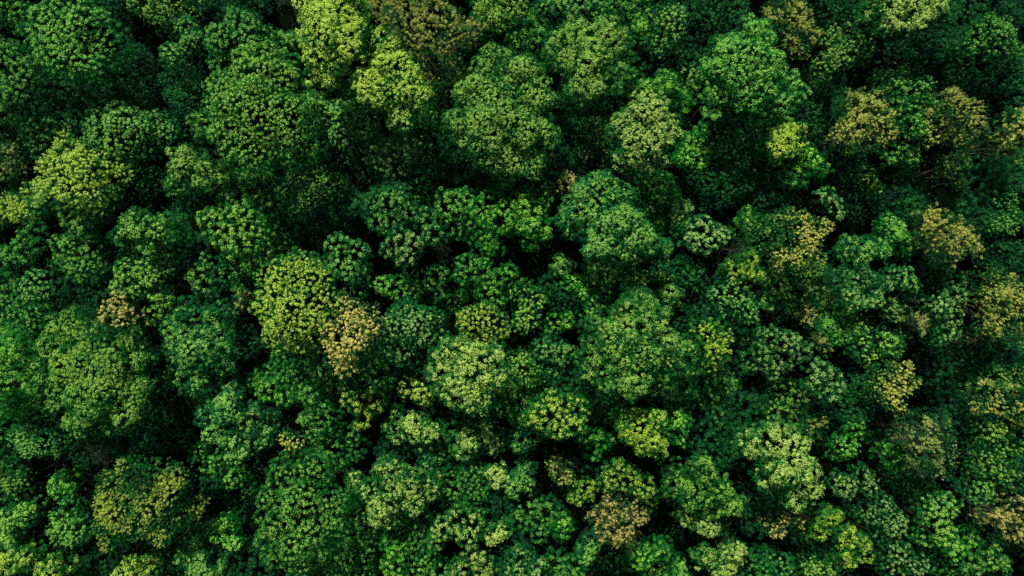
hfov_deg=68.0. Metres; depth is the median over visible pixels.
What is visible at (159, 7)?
broadleaf tree
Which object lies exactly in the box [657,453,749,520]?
broadleaf tree
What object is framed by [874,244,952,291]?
understory tree
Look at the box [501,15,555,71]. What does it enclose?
broadleaf tree
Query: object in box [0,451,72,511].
broadleaf tree
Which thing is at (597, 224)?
broadleaf tree
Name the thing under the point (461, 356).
broadleaf tree
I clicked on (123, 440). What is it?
understory tree
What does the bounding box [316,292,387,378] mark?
autumn tree
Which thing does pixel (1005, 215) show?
broadleaf tree
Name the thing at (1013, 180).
understory tree
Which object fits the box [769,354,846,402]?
broadleaf tree
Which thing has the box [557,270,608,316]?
broadleaf tree
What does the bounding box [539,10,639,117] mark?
broadleaf tree
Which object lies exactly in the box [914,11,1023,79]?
broadleaf tree
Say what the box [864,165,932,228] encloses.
understory tree
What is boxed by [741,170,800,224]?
understory tree
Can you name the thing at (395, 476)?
broadleaf tree
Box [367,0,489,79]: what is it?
autumn tree
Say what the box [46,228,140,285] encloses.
broadleaf tree
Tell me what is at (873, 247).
broadleaf tree
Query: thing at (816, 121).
understory tree
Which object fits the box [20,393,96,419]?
broadleaf tree
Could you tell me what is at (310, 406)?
broadleaf tree
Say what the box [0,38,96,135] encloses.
broadleaf tree
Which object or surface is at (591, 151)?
broadleaf tree
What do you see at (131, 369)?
broadleaf tree
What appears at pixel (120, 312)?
autumn tree
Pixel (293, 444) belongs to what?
autumn tree
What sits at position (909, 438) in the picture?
autumn tree
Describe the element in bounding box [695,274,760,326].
broadleaf tree
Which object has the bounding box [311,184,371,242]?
understory tree
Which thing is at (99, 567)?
understory tree
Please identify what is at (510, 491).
broadleaf tree
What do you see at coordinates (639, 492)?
broadleaf tree
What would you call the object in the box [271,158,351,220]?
broadleaf tree
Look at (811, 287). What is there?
broadleaf tree
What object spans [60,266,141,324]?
understory tree
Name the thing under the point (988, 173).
understory tree
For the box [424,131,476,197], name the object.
understory tree
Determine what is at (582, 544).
broadleaf tree
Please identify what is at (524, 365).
broadleaf tree
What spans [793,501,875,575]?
broadleaf tree
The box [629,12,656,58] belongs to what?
broadleaf tree
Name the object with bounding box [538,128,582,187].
understory tree
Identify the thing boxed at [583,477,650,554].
autumn tree
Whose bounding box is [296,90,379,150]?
broadleaf tree
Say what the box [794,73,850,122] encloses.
understory tree
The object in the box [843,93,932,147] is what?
broadleaf tree
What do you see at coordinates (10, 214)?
broadleaf tree
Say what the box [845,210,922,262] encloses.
broadleaf tree
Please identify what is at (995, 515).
autumn tree
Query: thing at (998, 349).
understory tree
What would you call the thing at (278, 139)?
broadleaf tree
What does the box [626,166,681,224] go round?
broadleaf tree
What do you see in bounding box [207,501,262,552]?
broadleaf tree
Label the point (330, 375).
broadleaf tree
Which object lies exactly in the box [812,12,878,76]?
broadleaf tree
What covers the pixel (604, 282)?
broadleaf tree
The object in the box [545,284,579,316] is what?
understory tree
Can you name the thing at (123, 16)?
understory tree
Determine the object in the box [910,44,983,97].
understory tree
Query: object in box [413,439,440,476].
broadleaf tree
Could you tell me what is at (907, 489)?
understory tree
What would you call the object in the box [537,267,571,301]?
understory tree
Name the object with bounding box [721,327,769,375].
broadleaf tree
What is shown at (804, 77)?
broadleaf tree
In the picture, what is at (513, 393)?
broadleaf tree
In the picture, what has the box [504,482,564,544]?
broadleaf tree
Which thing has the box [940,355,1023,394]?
broadleaf tree
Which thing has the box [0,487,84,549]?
broadleaf tree
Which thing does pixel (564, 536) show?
broadleaf tree
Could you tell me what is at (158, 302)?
broadleaf tree
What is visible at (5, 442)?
broadleaf tree
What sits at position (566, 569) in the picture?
broadleaf tree
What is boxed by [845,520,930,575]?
broadleaf tree
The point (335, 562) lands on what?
broadleaf tree
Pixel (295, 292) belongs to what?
broadleaf tree
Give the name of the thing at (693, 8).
understory tree
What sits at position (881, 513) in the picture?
broadleaf tree
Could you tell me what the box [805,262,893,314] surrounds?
broadleaf tree
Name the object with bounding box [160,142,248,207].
broadleaf tree
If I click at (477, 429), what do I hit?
broadleaf tree
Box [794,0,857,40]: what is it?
understory tree
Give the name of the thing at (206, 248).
understory tree
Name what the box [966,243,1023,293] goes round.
understory tree
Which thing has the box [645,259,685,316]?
broadleaf tree
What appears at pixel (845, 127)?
autumn tree
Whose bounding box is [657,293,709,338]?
understory tree
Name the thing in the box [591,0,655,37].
broadleaf tree
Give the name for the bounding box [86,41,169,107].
understory tree
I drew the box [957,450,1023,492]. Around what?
understory tree
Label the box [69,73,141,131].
understory tree
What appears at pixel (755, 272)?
broadleaf tree
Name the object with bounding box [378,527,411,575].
broadleaf tree
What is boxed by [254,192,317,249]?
understory tree
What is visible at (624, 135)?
broadleaf tree
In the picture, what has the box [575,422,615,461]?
broadleaf tree
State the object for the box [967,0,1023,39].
understory tree
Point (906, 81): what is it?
broadleaf tree
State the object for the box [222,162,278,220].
broadleaf tree
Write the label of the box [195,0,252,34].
understory tree
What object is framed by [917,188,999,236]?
understory tree
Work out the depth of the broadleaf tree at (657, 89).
82.53 m
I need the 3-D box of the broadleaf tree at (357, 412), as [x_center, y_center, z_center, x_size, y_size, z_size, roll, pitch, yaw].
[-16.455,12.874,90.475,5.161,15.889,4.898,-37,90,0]
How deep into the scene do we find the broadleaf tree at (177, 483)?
79.70 m
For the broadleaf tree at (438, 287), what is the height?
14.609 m
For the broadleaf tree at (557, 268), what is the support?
on the forest floor
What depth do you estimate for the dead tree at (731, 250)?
88.14 m
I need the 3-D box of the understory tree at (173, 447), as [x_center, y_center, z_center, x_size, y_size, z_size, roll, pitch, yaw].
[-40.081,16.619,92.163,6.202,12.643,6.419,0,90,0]
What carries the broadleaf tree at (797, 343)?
on the forest floor
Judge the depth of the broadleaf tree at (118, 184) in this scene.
79.50 m
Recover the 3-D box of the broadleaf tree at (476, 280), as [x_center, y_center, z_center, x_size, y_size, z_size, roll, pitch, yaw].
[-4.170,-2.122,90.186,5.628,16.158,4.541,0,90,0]
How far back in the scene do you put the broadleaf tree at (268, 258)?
86.51 m
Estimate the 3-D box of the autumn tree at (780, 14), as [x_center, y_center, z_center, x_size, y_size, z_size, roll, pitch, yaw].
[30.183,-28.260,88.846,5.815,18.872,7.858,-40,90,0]
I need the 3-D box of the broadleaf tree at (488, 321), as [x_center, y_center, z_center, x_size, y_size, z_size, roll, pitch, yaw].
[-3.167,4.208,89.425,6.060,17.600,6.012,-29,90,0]
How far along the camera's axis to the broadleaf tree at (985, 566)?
84.09 m
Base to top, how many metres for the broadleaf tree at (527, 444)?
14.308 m
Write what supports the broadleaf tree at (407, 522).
on the forest floor
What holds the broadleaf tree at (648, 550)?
on the forest floor
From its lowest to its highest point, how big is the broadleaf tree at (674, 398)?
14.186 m
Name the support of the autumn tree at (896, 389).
on the forest floor
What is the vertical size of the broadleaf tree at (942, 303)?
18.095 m
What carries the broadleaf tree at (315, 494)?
on the forest floor
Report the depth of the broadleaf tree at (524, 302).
83.94 m
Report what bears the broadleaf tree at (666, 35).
on the forest floor
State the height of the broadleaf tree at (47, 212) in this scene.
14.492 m
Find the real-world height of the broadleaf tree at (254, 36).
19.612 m
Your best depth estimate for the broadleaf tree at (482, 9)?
80.64 m
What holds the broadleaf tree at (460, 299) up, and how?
on the forest floor
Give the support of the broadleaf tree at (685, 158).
on the forest floor
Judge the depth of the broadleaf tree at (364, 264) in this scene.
81.95 m
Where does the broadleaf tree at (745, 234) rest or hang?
on the forest floor
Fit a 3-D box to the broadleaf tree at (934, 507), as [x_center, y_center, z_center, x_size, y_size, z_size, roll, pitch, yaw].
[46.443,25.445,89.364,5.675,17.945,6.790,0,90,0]
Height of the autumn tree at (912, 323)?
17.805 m
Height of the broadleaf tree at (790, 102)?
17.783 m
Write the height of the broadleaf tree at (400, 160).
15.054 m
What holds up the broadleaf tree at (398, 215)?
on the forest floor
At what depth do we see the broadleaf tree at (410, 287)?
85.16 m
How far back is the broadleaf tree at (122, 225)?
81.03 m
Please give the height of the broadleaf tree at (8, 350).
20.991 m
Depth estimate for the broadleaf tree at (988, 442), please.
82.95 m
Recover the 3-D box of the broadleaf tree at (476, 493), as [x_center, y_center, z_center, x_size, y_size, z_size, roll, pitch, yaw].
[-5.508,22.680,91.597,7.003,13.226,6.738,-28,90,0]
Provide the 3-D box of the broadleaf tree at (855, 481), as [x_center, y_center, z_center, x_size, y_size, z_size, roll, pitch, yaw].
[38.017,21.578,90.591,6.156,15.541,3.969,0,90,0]
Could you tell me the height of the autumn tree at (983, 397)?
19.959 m
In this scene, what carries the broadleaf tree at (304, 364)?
on the forest floor
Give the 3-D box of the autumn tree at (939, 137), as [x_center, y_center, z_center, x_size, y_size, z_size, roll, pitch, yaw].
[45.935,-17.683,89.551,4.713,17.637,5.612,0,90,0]
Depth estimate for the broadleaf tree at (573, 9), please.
84.86 m
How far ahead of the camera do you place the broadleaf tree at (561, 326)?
85.54 m
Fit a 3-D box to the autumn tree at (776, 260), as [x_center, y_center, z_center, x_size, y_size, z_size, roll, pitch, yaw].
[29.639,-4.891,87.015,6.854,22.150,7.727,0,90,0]
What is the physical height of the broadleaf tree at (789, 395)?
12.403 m
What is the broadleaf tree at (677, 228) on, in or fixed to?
on the forest floor
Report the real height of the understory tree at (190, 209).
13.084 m
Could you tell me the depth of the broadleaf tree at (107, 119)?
82.46 m
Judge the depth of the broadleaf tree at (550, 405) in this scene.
80.48 m
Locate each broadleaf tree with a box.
[0,0,93,54]
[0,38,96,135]
[0,190,78,226]
[0,220,91,271]
[0,266,60,317]
[0,288,79,337]
[0,315,98,423]
[0,420,59,469]
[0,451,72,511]
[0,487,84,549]
[0,514,117,575]
[6,418,99,460]
[13,0,161,96]
[13,267,116,312]
[14,106,106,159]
[20,129,160,214]
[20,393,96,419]
[22,185,103,228]
[24,302,170,440]
[45,491,121,548]
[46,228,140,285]
[46,460,113,500]
[52,186,152,239]
[81,100,186,164]
[91,451,213,552]
[106,205,207,260]
[108,248,201,302]
[110,527,192,575]
[123,0,214,44]
[143,284,211,328]
[158,13,235,86]
[158,293,248,398]
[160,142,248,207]
[172,522,246,575]
[184,251,244,304]
[186,69,327,176]
[187,437,260,501]
[193,379,282,469]
[194,196,284,261]
[202,6,284,86]
[205,247,267,297]
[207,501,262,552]
[221,40,316,121]
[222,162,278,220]
[239,235,299,273]
[242,367,306,409]
[247,246,345,356]
[252,404,299,438]
[252,445,353,575]
[260,342,320,398]
[265,29,318,81]
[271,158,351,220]
[292,0,378,99]
[295,379,344,442]
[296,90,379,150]
[304,357,358,409]
[310,416,371,469]
[322,231,376,285]
[324,532,385,575]
[335,277,374,317]
[338,496,389,554]
[339,384,392,430]
[342,450,442,530]
[349,25,435,138]
[350,338,403,394]
[357,179,424,237]
[364,134,436,187]
[369,273,424,302]
[378,225,427,269]
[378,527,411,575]
[380,296,447,370]
[380,403,447,446]
[383,498,443,559]
[387,163,448,214]
[397,370,436,406]
[400,541,455,575]
[409,100,442,141]
[412,205,449,247]
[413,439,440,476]
[415,416,469,467]
[417,259,452,303]
[421,329,514,417]
[426,493,492,555]
[432,457,495,517]
[433,184,485,243]
[438,42,562,190]
[439,287,469,317]
[447,527,500,575]
[451,249,499,288]
[453,418,508,463]
[454,299,513,352]
[464,185,525,257]
[468,0,537,61]
[473,259,520,313]
[479,499,516,546]
[481,451,512,490]
[489,369,543,434]
[496,517,547,575]
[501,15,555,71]
[502,344,554,393]
[502,454,538,500]
[503,277,550,335]
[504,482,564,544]
[507,185,553,254]
[507,422,542,457]
[519,387,590,442]
[528,333,574,380]
[530,0,606,48]
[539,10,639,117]
[540,309,575,338]
[540,530,588,575]
[546,251,577,281]
[548,497,574,543]
[549,168,674,275]
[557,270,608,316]
[566,463,599,506]
[571,114,628,168]
[572,280,701,404]
[573,514,606,565]
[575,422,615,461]
[581,256,630,306]
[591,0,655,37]
[595,453,659,511]
[602,401,669,464]
[603,88,686,181]
[617,514,673,572]
[622,68,696,120]
[624,264,654,301]
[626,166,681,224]
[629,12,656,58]
[633,537,689,575]
[638,1,688,68]
[645,199,693,237]
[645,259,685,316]
[645,372,693,417]
[654,406,694,447]
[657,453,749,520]
[668,64,718,110]
[668,121,711,176]
[669,500,747,575]
[674,207,730,257]
[680,315,736,379]
[682,354,743,415]
[690,12,789,128]
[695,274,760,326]
[703,397,733,428]
[707,246,765,291]
[715,204,756,228]
[718,537,778,575]
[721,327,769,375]
[724,414,825,514]
[727,209,782,259]
[736,111,809,166]
[737,321,814,380]
[739,264,798,315]
[742,67,813,127]
[743,527,794,575]
[752,371,816,430]
[760,143,834,191]
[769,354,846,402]
[774,260,839,313]
[777,531,840,575]
[781,24,846,90]
[792,185,847,220]
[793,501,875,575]
[797,296,864,348]
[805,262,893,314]
[807,453,879,500]
[808,412,865,461]
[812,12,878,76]
[816,233,882,268]
[817,162,885,202]
[826,313,913,372]
[831,484,908,545]
[835,0,950,63]
[837,432,908,473]
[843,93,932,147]
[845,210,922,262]
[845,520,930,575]
[848,262,923,296]
[849,297,907,325]
[852,66,938,117]
[864,140,921,171]
[867,484,964,548]
[877,268,972,350]
[893,148,973,194]
[903,507,982,563]
[904,541,976,575]
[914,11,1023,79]
[916,461,997,506]
[918,524,1013,575]
[921,413,1023,487]
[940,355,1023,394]
[944,182,1023,240]
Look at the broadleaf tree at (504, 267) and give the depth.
83.88 m
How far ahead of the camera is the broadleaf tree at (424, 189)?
86.93 m
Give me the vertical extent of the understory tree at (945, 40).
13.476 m
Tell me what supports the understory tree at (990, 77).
on the forest floor
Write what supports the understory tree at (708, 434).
on the forest floor
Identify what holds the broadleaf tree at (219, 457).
on the forest floor
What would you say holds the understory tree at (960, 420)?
on the forest floor
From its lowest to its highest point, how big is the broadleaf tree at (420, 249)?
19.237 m
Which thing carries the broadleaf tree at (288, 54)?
on the forest floor
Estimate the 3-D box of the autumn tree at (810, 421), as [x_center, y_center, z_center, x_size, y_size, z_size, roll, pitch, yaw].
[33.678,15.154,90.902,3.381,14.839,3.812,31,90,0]
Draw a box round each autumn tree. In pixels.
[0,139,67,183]
[91,286,201,332]
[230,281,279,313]
[275,417,325,456]
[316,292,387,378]
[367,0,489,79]
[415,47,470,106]
[544,445,579,489]
[548,170,579,202]
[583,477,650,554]
[736,204,834,277]
[744,0,823,69]
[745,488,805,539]
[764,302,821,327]
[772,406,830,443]
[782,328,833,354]
[806,85,901,157]
[825,356,922,414]
[849,407,959,481]
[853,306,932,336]
[863,201,984,270]
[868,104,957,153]
[875,85,992,155]
[908,265,1023,350]
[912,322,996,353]
[919,474,1023,546]
[921,373,1023,429]
[923,107,1023,172]
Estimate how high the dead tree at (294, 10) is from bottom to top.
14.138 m
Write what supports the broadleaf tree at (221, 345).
on the forest floor
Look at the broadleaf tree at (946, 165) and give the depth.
85.29 m
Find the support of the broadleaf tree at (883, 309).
on the forest floor
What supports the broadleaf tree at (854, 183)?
on the forest floor
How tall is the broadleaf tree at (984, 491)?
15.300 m
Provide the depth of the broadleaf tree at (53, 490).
87.70 m
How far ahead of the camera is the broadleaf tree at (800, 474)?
77.94 m
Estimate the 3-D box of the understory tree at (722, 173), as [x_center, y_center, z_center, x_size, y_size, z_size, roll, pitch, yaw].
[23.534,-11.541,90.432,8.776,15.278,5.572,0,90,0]
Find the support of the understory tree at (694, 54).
on the forest floor
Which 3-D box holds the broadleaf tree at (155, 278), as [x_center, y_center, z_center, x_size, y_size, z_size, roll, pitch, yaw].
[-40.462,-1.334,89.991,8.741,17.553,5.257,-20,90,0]
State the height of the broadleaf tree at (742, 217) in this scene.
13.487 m
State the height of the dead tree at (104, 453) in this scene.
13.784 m
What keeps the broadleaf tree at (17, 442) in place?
on the forest floor
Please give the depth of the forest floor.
98.05 m
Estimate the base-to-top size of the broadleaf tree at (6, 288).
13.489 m
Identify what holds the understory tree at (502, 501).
on the forest floor
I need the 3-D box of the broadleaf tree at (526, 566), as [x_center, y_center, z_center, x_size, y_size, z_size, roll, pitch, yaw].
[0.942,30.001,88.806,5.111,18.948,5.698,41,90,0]
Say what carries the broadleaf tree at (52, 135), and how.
on the forest floor
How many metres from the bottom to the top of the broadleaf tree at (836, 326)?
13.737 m
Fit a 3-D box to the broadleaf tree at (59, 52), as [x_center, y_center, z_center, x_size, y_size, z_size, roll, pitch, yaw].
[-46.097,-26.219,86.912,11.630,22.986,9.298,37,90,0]
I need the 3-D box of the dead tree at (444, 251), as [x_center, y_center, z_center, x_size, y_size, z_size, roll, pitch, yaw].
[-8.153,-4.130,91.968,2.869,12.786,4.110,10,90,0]
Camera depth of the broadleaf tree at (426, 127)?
88.40 m
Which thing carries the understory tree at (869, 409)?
on the forest floor
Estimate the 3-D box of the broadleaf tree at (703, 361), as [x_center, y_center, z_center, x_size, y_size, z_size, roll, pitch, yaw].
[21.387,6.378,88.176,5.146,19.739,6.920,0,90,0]
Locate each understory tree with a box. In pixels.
[35,62,104,127]
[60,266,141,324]
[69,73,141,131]
[72,537,144,575]
[83,0,158,38]
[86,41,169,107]
[99,404,172,463]
[123,152,183,203]
[140,401,205,456]
[153,65,226,125]
[159,219,220,273]
[167,183,230,233]
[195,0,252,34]
[198,458,251,499]
[214,533,281,575]
[227,324,277,362]
[239,0,284,40]
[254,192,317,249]
[304,137,365,189]
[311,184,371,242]
[373,432,414,470]
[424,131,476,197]
[484,480,518,523]
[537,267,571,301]
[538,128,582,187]
[539,91,592,146]
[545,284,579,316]
[548,358,603,403]
[611,26,661,84]
[649,32,713,89]
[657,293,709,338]
[658,253,708,297]
[661,0,711,34]
[678,159,757,210]
[685,415,745,475]
[689,0,751,48]
[709,121,766,175]
[716,387,767,443]
[728,479,784,539]
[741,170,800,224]
[774,97,827,148]
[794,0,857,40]
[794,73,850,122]
[809,138,867,189]
[814,367,887,432]
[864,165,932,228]
[869,39,933,78]
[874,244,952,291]
[877,460,948,512]
[889,2,964,70]
[901,345,973,405]
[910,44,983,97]
[914,388,999,449]
[916,0,992,37]
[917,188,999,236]
[928,149,1009,204]
[943,235,1023,272]
[943,322,1023,375]
[946,48,1023,99]
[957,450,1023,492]
[961,73,1023,131]
[964,155,1023,213]
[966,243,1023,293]
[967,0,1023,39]
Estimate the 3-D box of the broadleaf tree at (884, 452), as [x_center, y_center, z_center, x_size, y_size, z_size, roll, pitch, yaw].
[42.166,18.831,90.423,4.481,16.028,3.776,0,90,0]
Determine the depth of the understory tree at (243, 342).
87.50 m
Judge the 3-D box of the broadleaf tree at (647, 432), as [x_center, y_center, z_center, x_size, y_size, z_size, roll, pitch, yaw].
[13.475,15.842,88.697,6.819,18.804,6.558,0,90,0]
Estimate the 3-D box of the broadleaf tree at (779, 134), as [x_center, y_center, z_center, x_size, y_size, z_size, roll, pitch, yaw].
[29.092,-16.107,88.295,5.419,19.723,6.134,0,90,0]
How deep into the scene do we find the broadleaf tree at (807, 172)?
82.88 m
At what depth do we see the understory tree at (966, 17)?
85.99 m
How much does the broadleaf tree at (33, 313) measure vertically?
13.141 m
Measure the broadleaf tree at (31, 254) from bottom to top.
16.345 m
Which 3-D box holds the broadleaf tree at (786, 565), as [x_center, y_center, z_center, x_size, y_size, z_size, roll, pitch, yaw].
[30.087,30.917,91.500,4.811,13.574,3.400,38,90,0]
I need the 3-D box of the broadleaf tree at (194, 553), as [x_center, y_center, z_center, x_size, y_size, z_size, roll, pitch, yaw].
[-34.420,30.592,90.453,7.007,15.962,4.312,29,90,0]
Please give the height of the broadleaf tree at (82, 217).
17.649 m
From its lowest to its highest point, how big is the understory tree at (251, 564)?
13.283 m
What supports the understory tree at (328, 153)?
on the forest floor
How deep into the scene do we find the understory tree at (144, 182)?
86.84 m
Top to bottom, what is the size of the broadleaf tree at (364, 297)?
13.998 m
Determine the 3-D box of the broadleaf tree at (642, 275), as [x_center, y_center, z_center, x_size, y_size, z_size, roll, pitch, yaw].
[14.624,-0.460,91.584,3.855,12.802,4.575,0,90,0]
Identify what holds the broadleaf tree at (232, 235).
on the forest floor
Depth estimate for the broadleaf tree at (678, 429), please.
84.86 m
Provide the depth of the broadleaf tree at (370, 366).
85.81 m
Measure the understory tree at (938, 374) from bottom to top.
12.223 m
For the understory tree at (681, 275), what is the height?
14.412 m
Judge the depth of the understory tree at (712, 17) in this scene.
86.27 m
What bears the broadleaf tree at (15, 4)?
on the forest floor
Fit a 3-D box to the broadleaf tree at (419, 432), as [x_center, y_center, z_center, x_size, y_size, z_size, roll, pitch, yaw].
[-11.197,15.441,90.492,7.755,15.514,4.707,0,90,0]
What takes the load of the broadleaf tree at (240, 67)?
on the forest floor
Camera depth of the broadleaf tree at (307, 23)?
73.78 m
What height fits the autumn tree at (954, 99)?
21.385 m
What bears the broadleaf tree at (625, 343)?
on the forest floor
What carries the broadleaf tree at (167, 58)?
on the forest floor
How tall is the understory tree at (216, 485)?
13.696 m
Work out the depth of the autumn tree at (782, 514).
82.88 m
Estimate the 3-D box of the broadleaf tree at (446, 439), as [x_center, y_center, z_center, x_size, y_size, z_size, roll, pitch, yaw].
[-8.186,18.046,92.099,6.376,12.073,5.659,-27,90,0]
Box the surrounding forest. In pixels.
[0,0,1023,575]
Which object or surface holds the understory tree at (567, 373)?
on the forest floor
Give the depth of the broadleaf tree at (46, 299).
81.70 m
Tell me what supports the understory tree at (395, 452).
on the forest floor
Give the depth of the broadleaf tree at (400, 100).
76.09 m
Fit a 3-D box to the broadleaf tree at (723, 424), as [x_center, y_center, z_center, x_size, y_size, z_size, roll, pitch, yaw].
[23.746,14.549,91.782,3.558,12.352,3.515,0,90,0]
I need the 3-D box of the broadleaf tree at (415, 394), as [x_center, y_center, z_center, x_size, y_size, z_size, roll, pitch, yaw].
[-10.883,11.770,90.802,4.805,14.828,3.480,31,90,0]
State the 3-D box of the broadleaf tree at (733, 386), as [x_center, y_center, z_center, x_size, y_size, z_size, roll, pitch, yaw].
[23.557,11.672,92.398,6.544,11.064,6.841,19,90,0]
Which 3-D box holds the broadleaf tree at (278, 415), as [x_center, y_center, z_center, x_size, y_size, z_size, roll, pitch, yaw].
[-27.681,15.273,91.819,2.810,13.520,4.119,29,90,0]
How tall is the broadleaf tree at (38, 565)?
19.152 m
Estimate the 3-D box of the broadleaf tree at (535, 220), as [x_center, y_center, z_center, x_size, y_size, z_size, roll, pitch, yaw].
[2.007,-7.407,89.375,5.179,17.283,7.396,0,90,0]
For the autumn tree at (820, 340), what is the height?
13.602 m
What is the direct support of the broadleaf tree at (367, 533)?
on the forest floor
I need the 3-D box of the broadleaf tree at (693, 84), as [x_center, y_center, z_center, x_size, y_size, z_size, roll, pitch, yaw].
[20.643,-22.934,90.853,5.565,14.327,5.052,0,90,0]
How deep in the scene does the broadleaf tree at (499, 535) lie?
84.52 m
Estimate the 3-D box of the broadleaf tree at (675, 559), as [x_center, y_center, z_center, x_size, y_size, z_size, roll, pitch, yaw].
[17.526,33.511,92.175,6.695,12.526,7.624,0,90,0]
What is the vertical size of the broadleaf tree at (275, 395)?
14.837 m
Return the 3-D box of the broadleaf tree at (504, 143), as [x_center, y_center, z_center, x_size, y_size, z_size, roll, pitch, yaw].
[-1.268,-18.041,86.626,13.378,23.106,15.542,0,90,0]
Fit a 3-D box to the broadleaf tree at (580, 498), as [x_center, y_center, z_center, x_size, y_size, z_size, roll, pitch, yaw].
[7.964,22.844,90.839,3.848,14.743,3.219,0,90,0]
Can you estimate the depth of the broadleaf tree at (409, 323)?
81.33 m
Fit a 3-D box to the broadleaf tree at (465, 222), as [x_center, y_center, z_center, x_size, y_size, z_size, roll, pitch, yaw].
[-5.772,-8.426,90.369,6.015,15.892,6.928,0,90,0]
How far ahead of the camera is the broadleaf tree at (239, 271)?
86.86 m
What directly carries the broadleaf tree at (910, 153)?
on the forest floor
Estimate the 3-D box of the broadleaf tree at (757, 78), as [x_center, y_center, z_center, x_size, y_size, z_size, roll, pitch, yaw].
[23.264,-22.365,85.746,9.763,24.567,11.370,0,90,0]
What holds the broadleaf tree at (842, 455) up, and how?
on the forest floor
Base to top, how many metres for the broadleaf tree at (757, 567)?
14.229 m
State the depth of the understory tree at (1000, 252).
87.36 m
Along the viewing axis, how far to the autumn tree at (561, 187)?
83.96 m
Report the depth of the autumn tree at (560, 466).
84.54 m
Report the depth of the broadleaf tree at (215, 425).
81.48 m
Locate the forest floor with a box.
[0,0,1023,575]
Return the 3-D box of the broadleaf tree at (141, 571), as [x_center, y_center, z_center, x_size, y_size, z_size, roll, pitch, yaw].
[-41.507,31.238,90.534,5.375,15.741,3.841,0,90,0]
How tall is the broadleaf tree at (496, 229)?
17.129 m
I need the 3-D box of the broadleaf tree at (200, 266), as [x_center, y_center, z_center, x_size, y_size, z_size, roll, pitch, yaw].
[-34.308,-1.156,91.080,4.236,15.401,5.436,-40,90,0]
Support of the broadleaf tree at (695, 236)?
on the forest floor
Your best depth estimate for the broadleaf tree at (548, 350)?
85.18 m
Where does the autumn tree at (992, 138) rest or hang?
on the forest floor
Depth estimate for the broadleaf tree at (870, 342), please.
84.39 m
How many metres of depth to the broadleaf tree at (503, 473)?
84.76 m
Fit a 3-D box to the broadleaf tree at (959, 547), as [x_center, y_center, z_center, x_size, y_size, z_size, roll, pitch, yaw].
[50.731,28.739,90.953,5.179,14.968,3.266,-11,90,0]
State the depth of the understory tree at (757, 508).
86.20 m
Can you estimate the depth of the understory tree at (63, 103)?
87.30 m
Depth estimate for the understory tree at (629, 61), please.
86.81 m
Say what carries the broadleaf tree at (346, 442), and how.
on the forest floor
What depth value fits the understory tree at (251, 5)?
87.13 m
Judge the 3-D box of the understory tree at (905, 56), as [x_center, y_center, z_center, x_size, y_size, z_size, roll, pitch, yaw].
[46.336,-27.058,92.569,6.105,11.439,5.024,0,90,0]
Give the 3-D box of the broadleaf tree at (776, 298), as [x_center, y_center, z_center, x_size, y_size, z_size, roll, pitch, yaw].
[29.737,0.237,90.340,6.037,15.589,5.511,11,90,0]
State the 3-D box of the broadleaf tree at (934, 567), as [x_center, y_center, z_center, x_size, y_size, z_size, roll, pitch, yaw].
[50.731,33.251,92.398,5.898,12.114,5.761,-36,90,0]
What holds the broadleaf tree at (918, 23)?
on the forest floor
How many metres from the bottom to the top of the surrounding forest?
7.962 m
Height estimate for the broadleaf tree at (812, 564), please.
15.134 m
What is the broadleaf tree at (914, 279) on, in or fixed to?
on the forest floor
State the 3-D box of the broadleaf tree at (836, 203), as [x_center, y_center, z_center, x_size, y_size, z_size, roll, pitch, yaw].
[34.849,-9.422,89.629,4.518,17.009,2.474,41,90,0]
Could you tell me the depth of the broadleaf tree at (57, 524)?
85.34 m
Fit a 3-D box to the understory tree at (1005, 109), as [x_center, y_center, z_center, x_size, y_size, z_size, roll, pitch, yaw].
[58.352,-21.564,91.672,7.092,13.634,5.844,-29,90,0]
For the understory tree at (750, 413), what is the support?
on the forest floor
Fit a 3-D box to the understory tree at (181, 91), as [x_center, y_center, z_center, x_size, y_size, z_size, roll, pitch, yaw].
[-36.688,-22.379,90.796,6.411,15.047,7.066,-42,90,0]
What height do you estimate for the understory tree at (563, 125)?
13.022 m
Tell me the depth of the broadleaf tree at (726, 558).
82.82 m
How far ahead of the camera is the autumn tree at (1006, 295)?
79.93 m
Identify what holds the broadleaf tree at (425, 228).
on the forest floor
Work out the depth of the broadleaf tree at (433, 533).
83.00 m
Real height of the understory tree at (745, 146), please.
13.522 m
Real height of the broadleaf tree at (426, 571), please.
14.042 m
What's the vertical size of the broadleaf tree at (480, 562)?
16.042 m
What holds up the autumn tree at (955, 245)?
on the forest floor
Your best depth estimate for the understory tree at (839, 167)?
87.66 m

